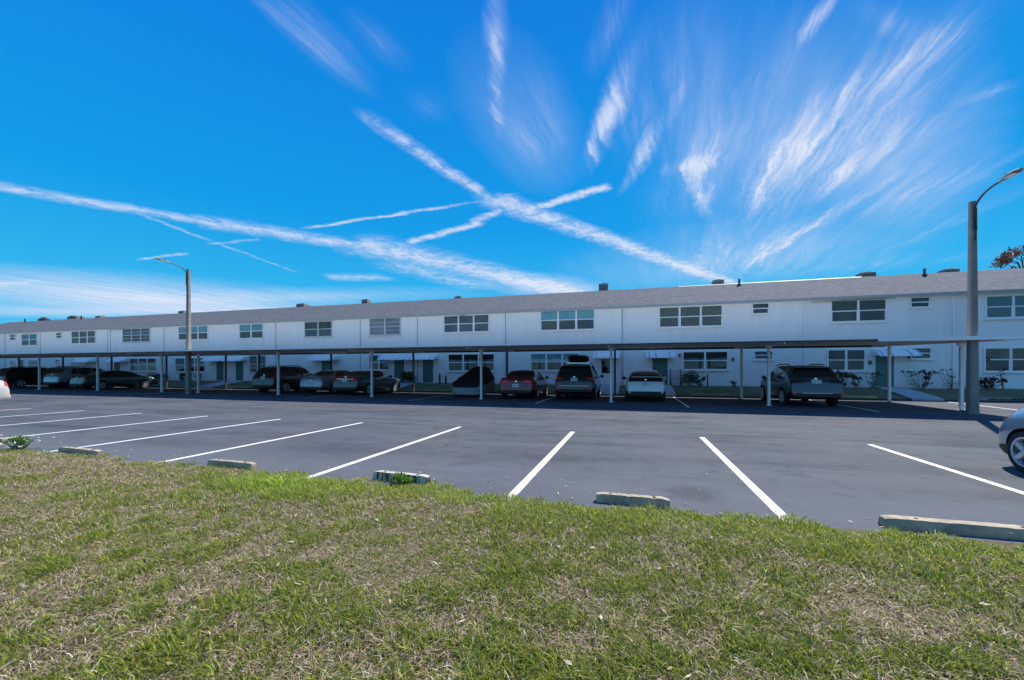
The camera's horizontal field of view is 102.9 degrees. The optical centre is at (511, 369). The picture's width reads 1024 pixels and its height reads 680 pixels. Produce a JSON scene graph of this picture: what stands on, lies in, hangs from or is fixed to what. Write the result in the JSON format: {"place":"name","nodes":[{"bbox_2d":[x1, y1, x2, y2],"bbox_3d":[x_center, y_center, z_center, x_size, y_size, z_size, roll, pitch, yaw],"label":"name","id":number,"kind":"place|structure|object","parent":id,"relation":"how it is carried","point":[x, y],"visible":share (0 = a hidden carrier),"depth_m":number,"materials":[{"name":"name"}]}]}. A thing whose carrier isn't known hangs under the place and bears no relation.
{"place":"outdoors","nodes":[
{"label":"outdoors","id":0,"kind":"place"},
{"bbox_2d":[193,380,242,387],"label":"path","id":1,"kind":"structure","parent":0,"point":[211,385],"depth_m":33.70,"materials":[{"name":"concrete"}]},
{"bbox_2d":[377,382,416,390],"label":"path","id":2,"kind":"structure","parent":0,"point":[405,384],"depth_m":29.68,"materials":[{"name":"concrete"}]},
{"bbox_2d":[400,371,415,382],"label":"spiky plant","id":3,"kind":"object","parent":2,"relation":"on","point":[406,376],"visible":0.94,"depth_m":30.39,"materials":[{"name":"green plant"}]},
{"bbox_2d":[0,385,1023,543],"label":"parking lot","id":4,"kind":"structure","parent":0,"point":[822,462],"depth_m":8.26,"materials":[{"name":"asphalt"}]},
{"bbox_2d":[0,380,10,399],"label":"parked sedan","id":5,"kind":"object","parent":4,"relation":"on","point":[4,391],"visible":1,"depth_m":16.06,"materials":[{"name":"beige paint"}]},
{"bbox_2d":[0,366,46,387],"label":"parked suv","id":6,"kind":"object","parent":4,"relation":"on","point":[19,377],"visible":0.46,"depth_m":32.77,"materials":[{"name":"black paint"}]},
{"bbox_2d":[0,434,53,449],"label":"flowering weed","id":7,"kind":"object","parent":4,"relation":"on","point":[20,442],"visible":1,"depth_m":7.43,"materials":[{"name":"green plant"}]},
{"bbox_2d":[41,366,89,387],"bbox_3d":[-36.574,0.599,34.702,2.320,1.762,4.735,0,0,16],"label":"parked suv","id":8,"kind":"object","parent":4,"relation":"on","point":[46,371],"visible":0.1,"depth_m":32.93,"materials":[{"name":"grey paint"}]},
{"bbox_2d":[0,413,137,425],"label":"painted line","id":9,"kind":"object","parent":4,"relation":"on","point":[67,419],"visible":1,"depth_m":11.90,"materials":[{"name":"paint"}]},
{"bbox_2d":[43,367,117,388],"bbox_3d":[-34.186,0.650,32.903,2.280,1.660,4.635,0,0,16],"label":"parked suv","id":10,"kind":"object","parent":4,"relation":"on","point":[58,378],"visible":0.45,"depth_m":31.10,"materials":[{"name":"blue paint"}]},
{"bbox_2d":[58,446,103,456],"bbox_3d":[-7.534,1.427,7.123,1.118,0.106,0.115,0,0,18],"label":"wheel stop","id":11,"kind":"object","parent":4,"relation":"on","point":[75,450],"visible":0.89,"depth_m":7.06,"materials":[{"name":"concrete"}]},
{"bbox_2d":[8,416,203,437],"bbox_3d":[-10.410,1.476,10.412,0.108,0.001,5.280,0,0,16],"label":"painted line","id":12,"kind":"object","parent":4,"relation":"on","point":[109,426],"visible":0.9,"depth_m":10.36,"materials":[{"name":"paint"}]},
{"bbox_2d":[69,370,157,388],"bbox_3d":[-30.898,0.770,31.880,2.253,1.420,4.935,0,0,17],"label":"parked sedan","id":13,"kind":"object","parent":4,"relation":"on","point":[114,378],"visible":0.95,"depth_m":31.00,"materials":[{"name":"teal paint"}]},
{"bbox_2d":[37,419,278,453],"bbox_3d":[-7.641,1.476,9.595,0.108,0.001,5.280,0,0,16],"label":"painted line","id":14,"kind":"object","parent":4,"relation":"on","point":[168,434],"visible":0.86,"depth_m":9.11,"materials":[{"name":"paint"}]},
{"bbox_2d":[155,258,191,393],"bbox_3d":[-19.680,-2.410,23.716,0.300,7.780,1.908,0,0,16],"label":"street lamp","id":15,"kind":"object","parent":4,"relation":"on","point":[188,379],"visible":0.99,"depth_m":24.41,"materials":[{"name":"metal"}]},
{"bbox_2d":[163,385,184,386],"bbox_3d":[-27.959,1.379,33.846,2.637,0.141,0.200,0,0,16],"label":"wheel stop","id":16,"kind":"object","parent":4,"relation":"on","point":[175,385],"visible":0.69,"depth_m":33.72,"materials":[{"name":"grey concrete"}]},
{"bbox_2d":[207,459,257,469],"bbox_3d":[-4.224,1.427,6.147,0.883,0.106,0.115,0,0,17],"label":"wheel stop","id":17,"kind":"object","parent":4,"relation":"on","point":[236,464],"visible":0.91,"depth_m":6.09,"materials":[{"name":"concrete"}]},
{"bbox_2d":[227,386,252,387],"bbox_3d":[-21.216,1.379,31.857,2.595,0.141,0.200,0,0,16],"label":"wheel stop","id":18,"kind":"object","parent":4,"relation":"on","point":[239,387],"visible":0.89,"depth_m":31.75,"materials":[{"name":"grey concrete"}]},
{"bbox_2d":[152,423,359,464],"bbox_3d":[-4.905,1.476,8.787,0.108,0.001,5.280,0,0,16],"label":"painted line","id":19,"kind":"object","parent":4,"relation":"on","point":[254,443],"visible":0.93,"depth_m":8.02,"materials":[{"name":"paint"}]},
{"bbox_2d":[252,365,317,392],"bbox_3d":[-14.672,0.609,27.092,2.280,1.742,4.635,0,0,15],"label":"parked suv","id":20,"kind":"object","parent":4,"relation":"on","point":[264,379],"visible":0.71,"depth_m":25.43,"materials":[{"name":"black paint"}]},
{"bbox_2d":[300,370,350,393],"bbox_3d":[-11.299,0.750,26.368,2.215,1.460,4.755,0,0,16],"label":"parked sedan","id":21,"kind":"object","parent":4,"relation":"on","point":[320,380],"visible":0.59,"depth_m":24.37,"materials":[{"name":"silver metal"}]},
{"bbox_2d":[333,370,400,394],"bbox_3d":[-8.858,0.755,25.455,2.273,1.450,4.885,0,0,16],"label":"parked sedan","id":22,"kind":"object","parent":4,"relation":"on","point":[359,380],"visible":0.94,"depth_m":24.02,"materials":[{"name":"grey paint"}]},
{"bbox_2d":[308,427,459,477],"bbox_3d":[-2.076,1.476,7.953,0.108,0.001,5.280,0,0,16],"label":"painted line","id":23,"kind":"object","parent":4,"relation":"on","point":[350,463],"visible":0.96,"depth_m":6.99,"materials":[{"name":"paint"}]},
{"bbox_2d":[389,471,413,484],"bbox_3d":[-1.401,1.380,5.175,0.298,0.160,0.299,0,0,16],"label":"broadleaf weed","id":24,"kind":"object","parent":4,"relation":"on","point":[401,477],"visible":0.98,"depth_m":5.15,"materials":[{"name":"green plant"}]},
{"bbox_2d":[373,470,430,485],"bbox_3d":[-1.458,1.419,5.372,0.822,0.121,0.115,0,0,19],"label":"wheel stop","id":25,"kind":"object","parent":4,"relation":"on","point":[381,475],"visible":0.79,"depth_m":5.35,"materials":[{"name":"concrete"}]},
{"bbox_2d":[452,366,495,396],"bbox_3d":[-2.110,0.645,23.061,1.887,1.669,3.058,0,0,16],"label":"covered trike","id":26,"kind":"object","parent":4,"relation":"on","point":[467,383],"visible":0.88,"depth_m":22.10,"materials":[{"name":"grey fabric"}]},
{"bbox_2d":[0,335,1023,409],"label":"carport","id":27,"kind":"object","parent":4,"relation":"on","point":[888,342],"visible":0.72,"depth_m":20.77,"materials":[{"name":"white paint"}]},
{"bbox_2d":[500,369,548,397],"bbox_3d":[0.767,0.740,22.327,2.294,1.480,4.835,0,0,14],"label":"parked sedan","id":28,"kind":"object","parent":4,"relation":"on","point":[534,383],"visible":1,"depth_m":20.26,"materials":[{"name":"red paint"}]},
{"bbox_2d":[508,432,573,499],"bbox_3d":[0.696,1.476,7.135,0.108,0.001,5.280,0,0,16],"label":"painted line","id":29,"kind":"object","parent":4,"relation":"on","point":[521,485],"visible":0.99,"depth_m":6.07,"materials":[{"name":"paint"}]},
{"bbox_2d":[555,363,603,398],"bbox_3d":[3.644,0.569,21.818,2.400,1.822,4.985,0,0,16],"label":"parked suv","id":30,"kind":"object","parent":4,"relation":"on","point":[577,378],"visible":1,"depth_m":19.70,"materials":[{"name":"green paint"}]},
{"bbox_2d":[568,355,588,363],"bbox_3d":[3.486,-0.525,21.284,1.200,0.430,1.900,0,0,16],"label":"roof box","id":31,"kind":"object","parent":30,"relation":"on","point":[578,359],"visible":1,"depth_m":20.58,"materials":[{"name":"black plastic"}]},
{"bbox_2d":[596,492,669,508],"bbox_3d":[1.322,1.429,4.489,0.770,0.101,0.115,0,0,16],"label":"wheel stop","id":32,"kind":"object","parent":4,"relation":"on","point":[622,498],"visible":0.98,"depth_m":4.45,"materials":[{"name":"concrete"}]},
{"bbox_2d":[622,370,665,400],"bbox_3d":[6.678,0.745,20.584,2.195,1.470,4.435,0,0,16],"label":"parked hatchback","id":33,"kind":"object","parent":4,"relation":"on","point":[645,382],"visible":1,"depth_m":18.66,"materials":[{"name":"white paint"}]},
{"bbox_2d":[700,437,791,522],"bbox_3d":[3.388,1.476,6.340,0.107,0.001,5.280,0,0,16],"label":"painted line","id":34,"kind":"object","parent":4,"relation":"on","point":[764,498],"visible":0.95,"depth_m":5.28,"materials":[{"name":"paint"}]},
{"bbox_2d":[760,364,843,405],"bbox_3d":[12.507,0.619,18.004,2.300,1.722,4.585,0,0,16],"label":"parked suv","id":35,"kind":"object","parent":4,"relation":"on","point":[808,382],"visible":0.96,"depth_m":16.21,"materials":[{"name":"grey metal"}]},
{"bbox_2d":[867,444,1023,493],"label":"painted line","id":36,"kind":"object","parent":4,"relation":"on","point":[983,480],"visible":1,"depth_m":5.90,"materials":[{"name":"paint"}]},
{"bbox_2d":[878,515,1023,540],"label":"wheel stop","id":37,"kind":"object","parent":4,"relation":"on","point":[978,529],"visible":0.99,"depth_m":3.67,"materials":[{"name":"concrete"}]},
{"bbox_2d":[965,168,1023,414],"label":"street lamp","id":38,"kind":"object","parent":4,"relation":"on","point":[972,379],"visible":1,"depth_m":13.40,"materials":[{"name":"metal"}]},
{"bbox_2d":[999,408,1023,471],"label":"parked hatchback","id":39,"kind":"object","parent":4,"relation":"on","point":[1011,437],"visible":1,"depth_m":5.98,"materials":[{"name":"silver metal"}]},
{"bbox_2d":[0,426,1023,679],"bbox_3d":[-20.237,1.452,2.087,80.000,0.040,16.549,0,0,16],"label":"lawn","id":40,"kind":"structure","parent":0,"point":[1011,546],"depth_m":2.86,"materials":[{"name":"plant"}]},
{"bbox_2d":[0,0,1023,323],"label":"sky","id":41,"kind":"structure","parent":0,"point":[277,153],"materials":[{"name":"blue"}]},
{"bbox_2d":[31,380,1023,400],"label":"grass verge","id":42,"kind":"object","parent":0,"point":[879,393],"depth_m":22.63,"materials":[{"name":"plant"}]},
{"bbox_2d":[144,373,170,380],"bbox_3d":[-32.987,0.677,37.843,2.469,0.753,1.776,0,0,16],"label":"dark bush","id":43,"kind":"object","parent":42,"relation":"on","point":[157,375],"visible":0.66,"depth_m":37.71,"materials":[{"name":"green plant"}]},
{"bbox_2d":[179,372,184,380],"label":"plant","id":44,"kind":"object","parent":42,"relation":"on","point":[182,375],"visible":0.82,"depth_m":37.09,"materials":[{"name":"green plant"}]},
{"bbox_2d":[159,380,1000,388],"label":"planting strip","id":45,"kind":"object","parent":42,"relation":"on","point":[680,385],"depth_m":22.94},
{"bbox_2d":[670,369,681,385],"bbox_3d":[10.196,0.507,25.377,0.650,1.055,0.600,0,0,16],"label":"slatted chair","id":46,"kind":"object","parent":45,"relation":"on","point":[675,374],"visible":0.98,"depth_m":25.59,"materials":[{"name":"white metal"}]},
{"bbox_2d":[679,369,699,385],"bbox_3d":[10.889,0.515,25.002,1.146,1.081,1.256,0,0,16],"label":"round bush","id":47,"kind":"object","parent":42,"relation":"on","point":[692,377],"visible":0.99,"depth_m":24.90,"materials":[{"name":"green plant"}]},
{"bbox_2d":[693,379,703,385],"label":"plant","id":48,"kind":"object","parent":42,"relation":"on","point":[698,383],"visible":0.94,"depth_m":24.93,"materials":[{"name":"green plant"}]},
{"bbox_2d":[690,393,729,395],"bbox_3d":[10.866,1.379,22.390,1.955,0.141,0.200,0,0,16],"label":"wheel stop","id":49,"kind":"object","parent":42,"relation":"on","point":[716,394],"visible":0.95,"depth_m":22.28,"materials":[{"name":"grey concrete"}]},
{"bbox_2d":[835,369,853,387],"bbox_3d":[18.557,0.509,22.902,1.033,1.057,0.557,0,0,3],"label":"leggy plant","id":50,"kind":"object","parent":42,"relation":"on","point":[840,375],"visible":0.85,"depth_m":22.84,"materials":[{"name":"green plant"}]},
{"bbox_2d":[849,373,862,387],"bbox_3d":[19.168,0.594,22.732,0.737,0.862,0.607,0,0,16],"label":"leggy plant","id":51,"kind":"object","parent":42,"relation":"on","point":[855,376],"visible":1,"depth_m":22.74,"materials":[{"name":"green plant"}]},
{"bbox_2d":[841,395,876,397],"bbox_3d":[17.362,1.379,20.473,1.528,0.141,0.200,0,0,16],"label":"wheel stop","id":52,"kind":"object","parent":42,"relation":"on","point":[852,396],"visible":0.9,"depth_m":20.43,"materials":[{"name":"grey concrete"}]},
{"bbox_2d":[866,371,882,387],"bbox_3d":[19.936,0.545,22.510,0.948,0.961,0.663,0,0,-18],"label":"leggy plant","id":53,"kind":"object","parent":42,"relation":"on","point":[873,384],"visible":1,"depth_m":22.46,"materials":[{"name":"green plant"}]},
{"bbox_2d":[900,369,937,388],"bbox_3d":[21.885,0.494,21.820,1.639,1.096,0.924,0,0,4],"label":"shrub","id":54,"kind":"object","parent":42,"relation":"on","point":[926,382],"visible":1,"depth_m":21.86,"materials":[{"name":"green plant"}]},
{"bbox_2d":[938,369,958,388],"bbox_3d":[23.139,0.493,21.617,1.010,1.092,0.514,0,0,27],"label":"frangipani","id":55,"kind":"object","parent":42,"relation":"on","point":[951,385],"visible":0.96,"depth_m":21.55,"materials":[{"name":"green plant"}]},
{"bbox_2d":[979,376,1007,389],"bbox_3d":[24.710,0.679,21.093,1.385,0.731,0.907,0,0,16],"label":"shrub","id":56,"kind":"object","parent":42,"relation":"on","point":[986,380],"visible":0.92,"depth_m":20.99,"materials":[{"name":"green plant"}]},
{"bbox_2d":[996,369,1004,388],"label":"leggy plant","id":57,"kind":"object","parent":42,"relation":"on","point":[1001,377],"visible":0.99,"depth_m":20.93,"materials":[{"name":"green plant"}]},
{"bbox_2d":[979,397,1023,399],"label":"wheel stop","id":58,"kind":"object","parent":42,"relation":"on","point":[986,398],"visible":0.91,"depth_m":18.90,"materials":[{"name":"concrete"}]},
{"bbox_2d":[122,386,1023,401],"bbox_3d":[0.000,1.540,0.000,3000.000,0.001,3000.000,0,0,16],"label":"ground","id":59,"kind":"structure","parent":0,"point":[703,396],"depth_m":23.20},
{"bbox_2d":[0,268,1023,388],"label":"apartment building","id":60,"kind":"structure","parent":59,"relation":"on","point":[924,304],"depth_m":27.46,"materials":[{"name":"paint"}]},
{"bbox_2d":[9,334,15,340],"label":"window","id":61,"kind":"structure","parent":60,"relation":"in","point":[12,336],"depth_m":45.31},
{"bbox_2d":[20,359,24,366],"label":"door","id":62,"kind":"structure","parent":60,"relation":"in","point":[22,361],"depth_m":44.83,"materials":[{"name":"teal paint"}]},
{"bbox_2d":[20,333,37,346],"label":"window","id":63,"kind":"structure","parent":60,"relation":"in","point":[31,339],"depth_m":44.47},
{"bbox_2d":[28,360,37,366],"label":"window","id":64,"kind":"structure","parent":60,"relation":"in","point":[34,363],"depth_m":44.30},
{"bbox_2d":[38,317,49,320],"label":"turbine vent","id":65,"kind":"object","parent":60,"relation":"on","point":[43,319],"visible":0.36,"depth_m":53.05,"materials":[{"name":"metal"}]},
{"bbox_2d":[54,359,59,365],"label":"window","id":66,"kind":"structure","parent":60,"relation":"in","point":[57,361],"depth_m":43.12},
{"bbox_2d":[55,332,61,338],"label":"window","id":67,"kind":"structure","parent":60,"relation":"in","point":[58,335],"depth_m":43.06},
{"bbox_2d":[67,316,84,318],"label":"rooftop unit","id":68,"kind":"object","parent":60,"relation":"on","point":[73,317],"visible":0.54,"depth_m":51.19,"materials":[{"name":"grey paint"}]},
{"bbox_2d":[71,359,85,365],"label":"window","id":69,"kind":"structure","parent":60,"relation":"in","point":[75,363],"depth_m":42.17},
{"bbox_2d":[70,330,95,344],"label":"window","id":70,"kind":"structure","parent":60,"relation":"in","point":[89,336],"depth_m":41.97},
{"bbox_2d":[113,362,120,369],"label":"door","id":71,"kind":"structure","parent":60,"relation":"in","point":[116,365],"depth_m":40.54,"materials":[{"name":"teal paint"}]},
{"bbox_2d":[122,328,150,342],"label":"window","id":72,"kind":"structure","parent":60,"relation":"in","point":[135,335],"depth_m":39.76,"materials":[{"name":"glass"}]},
{"bbox_2d":[129,358,156,371],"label":"window","id":73,"kind":"structure","parent":60,"relation":"in","point":[135,364],"depth_m":39.50,"materials":[{"name":"glass"}]},
{"bbox_2d":[174,357,205,372],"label":"window","id":74,"kind":"structure","parent":60,"relation":"in","point":[179,362],"depth_m":37.71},
{"bbox_2d":[177,325,208,340],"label":"window","id":75,"kind":"structure","parent":60,"relation":"in","point":[198,333],"depth_m":37.53,"materials":[{"name":"glass"}]},
{"bbox_2d":[214,361,224,380],"bbox_3d":[-26.293,-0.050,36.659,1.060,2.200,0.158,0,0,16],"label":"door","id":76,"kind":"structure","parent":60,"relation":"in","point":[220,365],"depth_m":36.69,"materials":[{"name":"teal paint"}]},
{"bbox_2d":[235,356,244,380],"bbox_3d":[-24.103,-0.050,36.013,1.083,2.200,0.158,0,0,16],"label":"door","id":77,"kind":"structure","parent":60,"relation":"in","point":[239,365],"depth_m":36.04,"materials":[{"name":"teal paint"}]},
{"bbox_2d":[238,323,263,339],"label":"window","id":78,"kind":"structure","parent":60,"relation":"in","point":[246,331],"depth_m":35.67,"materials":[{"name":"glass"}]},
{"bbox_2d":[249,355,265,372],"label":"window","id":79,"kind":"structure","parent":60,"relation":"in","point":[253,359],"depth_m":35.55,"materials":[{"name":"glass"}]},
{"bbox_2d":[296,303,309,306],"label":"rooftop unit","id":80,"kind":"object","parent":60,"relation":"on","point":[302,305],"visible":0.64,"depth_m":41.26,"materials":[{"name":"grey paint"}]},
{"bbox_2d":[303,320,331,337],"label":"window","id":81,"kind":"structure","parent":60,"relation":"in","point":[312,329],"depth_m":33.65,"materials":[{"name":"glass"}]},
{"bbox_2d":[321,355,329,370],"bbox_3d":[-15.238,-0.050,33.397,1.149,2.200,0.158,0,0,16],"label":"door","id":82,"kind":"structure","parent":60,"relation":"in","point":[325,365],"depth_m":33.46,"materials":[{"name":"teal paint"}]},
{"bbox_2d":[362,299,370,303],"bbox_3d":[-14.114,-6.274,39.497,0.650,1.056,0.676,0,0,16],"label":"rooftop unit","id":83,"kind":"object","parent":60,"relation":"on","point":[366,301],"visible":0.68,"depth_m":39.20,"materials":[{"name":"grey paint"}]},
{"bbox_2d":[369,354,389,370],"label":"window","id":84,"kind":"structure","parent":60,"relation":"in","point":[381,365],"depth_m":32.01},
{"bbox_2d":[368,318,401,336],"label":"window","id":85,"kind":"structure","parent":60,"relation":"in","point":[379,326],"depth_m":31.87,"materials":[{"name":"glass"}]},
{"bbox_2d":[393,354,404,381],"bbox_3d":[-8.730,-0.050,31.477,1.071,2.200,0.158,0,0,16],"label":"door","id":86,"kind":"structure","parent":60,"relation":"in","point":[398,365],"depth_m":31.54,"materials":[{"name":"teal paint"}]},
{"bbox_2d":[421,354,434,382],"bbox_3d":[-6.358,-0.050,30.777,1.087,2.200,0.158,0,0,16],"label":"door","id":87,"kind":"structure","parent":60,"relation":"in","point":[428,366],"depth_m":30.82,"materials":[{"name":"teal paint"}]},
{"bbox_2d":[442,314,489,333],"bbox_3d":[-3.386,-3.333,29.928,3.753,1.379,0.103,0,0,16],"label":"window","id":88,"kind":"structure","parent":60,"relation":"in","point":[477,323],"depth_m":29.94,"materials":[{"name":"glass"}]},
{"bbox_2d":[447,353,495,371],"bbox_3d":[-3.011,-0.485,29.818,3.802,1.375,0.103,0,0,16],"label":"window","id":89,"kind":"structure","parent":60,"relation":"in","point":[464,362],"depth_m":29.90,"materials":[{"name":"glass"}]},
{"bbox_2d":[530,352,578,371],"bbox_3d":[2.903,-0.499,28.073,3.516,1.298,0.103,0,0,16],"label":"window","id":90,"kind":"structure","parent":60,"relation":"in","point":[541,362],"depth_m":28.20,"materials":[{"name":"glass"}]},
{"bbox_2d":[539,310,595,331],"bbox_3d":[3.756,-3.359,27.821,3.871,1.505,0.103,0,0,16],"label":"window","id":91,"kind":"structure","parent":60,"relation":"in","point":[576,320],"depth_m":27.82,"materials":[{"name":"glass"}]},
{"bbox_2d":[599,283,608,290],"bbox_3d":[7.449,-6.361,33.134,0.738,1.229,0.763,0,0,16],"label":"rooftop unit","id":92,"kind":"object","parent":60,"relation":"on","point":[603,286],"visible":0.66,"depth_m":32.79,"materials":[{"name":"grey paint"}]},
{"bbox_2d":[599,352,613,383],"bbox_3d":[6.258,-0.050,27.054,1.060,2.200,0.158,0,0,16],"label":"door","id":93,"kind":"structure","parent":60,"relation":"in","point":[604,364],"depth_m":27.11,"materials":[{"name":"metal"}]},
{"bbox_2d":[651,351,668,384],"bbox_3d":[9.477,-0.050,26.104,1.114,2.200,0.158,0,0,16],"label":"door","id":94,"kind":"structure","parent":60,"relation":"in","point":[661,365],"depth_m":26.11,"materials":[{"name":"teal paint"}]},
{"bbox_2d":[658,304,723,328],"bbox_3d":[11.199,-3.303,25.625,3.840,1.412,0.103,0,0,16],"label":"window","id":95,"kind":"structure","parent":60,"relation":"in","point":[698,316],"depth_m":25.63,"materials":[{"name":"glass"}]},
{"bbox_2d":[681,351,729,370],"bbox_3d":[12.022,-0.528,25.382,2.729,1.260,0.103,0,0,16],"label":"window","id":96,"kind":"structure","parent":60,"relation":"in","point":[693,360],"depth_m":25.38,"materials":[{"name":"glass"}]},
{"bbox_2d":[711,279,723,284],"bbox_3d":[15.522,-6.257,30.752,0.745,1.022,0.770,0,0,16],"label":"rooftop unit","id":97,"kind":"object","parent":60,"relation":"on","point":[717,281],"visible":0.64,"depth_m":30.43,"materials":[{"name":"grey paint"}]},
{"bbox_2d":[751,302,770,314],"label":"window","id":98,"kind":"structure","parent":60,"relation":"in","point":[757,308],"depth_m":24.52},
{"bbox_2d":[753,350,774,360],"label":"window","id":99,"kind":"structure","parent":60,"relation":"in","point":[758,355],"depth_m":24.51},
{"bbox_2d":[827,349,867,371],"bbox_3d":[19.102,-0.509,23.293,1.977,1.326,0.103,0,0,16],"label":"window","id":100,"kind":"structure","parent":60,"relation":"in","point":[847,360],"depth_m":23.29,"materials":[{"name":"glass"}]},
{"bbox_2d":[829,298,888,323],"bbox_3d":[19.655,-3.307,23.130,2.785,1.354,0.103,0,0,16],"label":"window","id":101,"kind":"structure","parent":60,"relation":"in","point":[857,310],"depth_m":23.13,"materials":[{"name":"glass"}]},
{"bbox_2d":[855,272,875,276],"bbox_3d":[24.404,-6.223,28.131,0.844,0.954,0.869,0,0,16],"label":"rooftop unit","id":102,"kind":"object","parent":60,"relation":"on","point":[863,274],"visible":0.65,"depth_m":27.78,"materials":[{"name":"grey paint"}]},
{"bbox_2d":[873,349,895,386],"bbox_3d":[20.820,-0.050,22.757,1.060,2.200,0.158,0,0,16],"label":"door","id":103,"kind":"structure","parent":60,"relation":"in","point":[879,363],"depth_m":22.81,"materials":[{"name":"teal paint"}]},
{"bbox_2d":[908,296,931,308],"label":"window","id":104,"kind":"structure","parent":60,"relation":"in","point":[924,302],"depth_m":22.34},
{"bbox_2d":[909,347,933,359],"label":"window","id":105,"kind":"structure","parent":60,"relation":"in","point":[926,351],"depth_m":22.30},
{"bbox_2d":[937,268,959,272],"bbox_3d":[28.736,-6.182,26.853,0.769,0.872,0.794,0,0,16],"label":"rooftop unit","id":106,"kind":"object","parent":60,"relation":"on","point":[951,270],"visible":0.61,"depth_m":26.54,"materials":[{"name":"grey paint"}]},
{"bbox_2d":[982,347,1023,372],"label":"window","id":107,"kind":"structure","parent":60,"relation":"in","point":[1010,359],"depth_m":21.35,"materials":[{"name":"glass"}]},
{"bbox_2d":[983,294,1023,319],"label":"window","id":108,"kind":"structure","parent":60,"relation":"in","point":[996,307],"depth_m":21.34,"materials":[{"name":"glass"}]},
{"bbox_2d":[989,245,1023,268],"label":"bronze tree","id":109,"kind":"object","parent":59,"relation":"on","point":[1003,259],"visible":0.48,"depth_m":35.44,"materials":[{"name":"brown plant"}]},
{"bbox_2d":[601,384,619,394],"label":"path","id":110,"kind":"structure","parent":0,"point":[605,389],"depth_m":24.81,"materials":[{"name":"concrete"}]},
{"bbox_2d":[665,385,675,395],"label":"path","id":111,"kind":"structure","parent":0,"point":[669,390],"depth_m":23.51,"materials":[{"name":"concrete"}]},
{"bbox_2d":[877,387,944,400],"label":"path","id":112,"kind":"structure","parent":0,"point":[912,394],"depth_m":20.40,"materials":[{"name":"concrete"}]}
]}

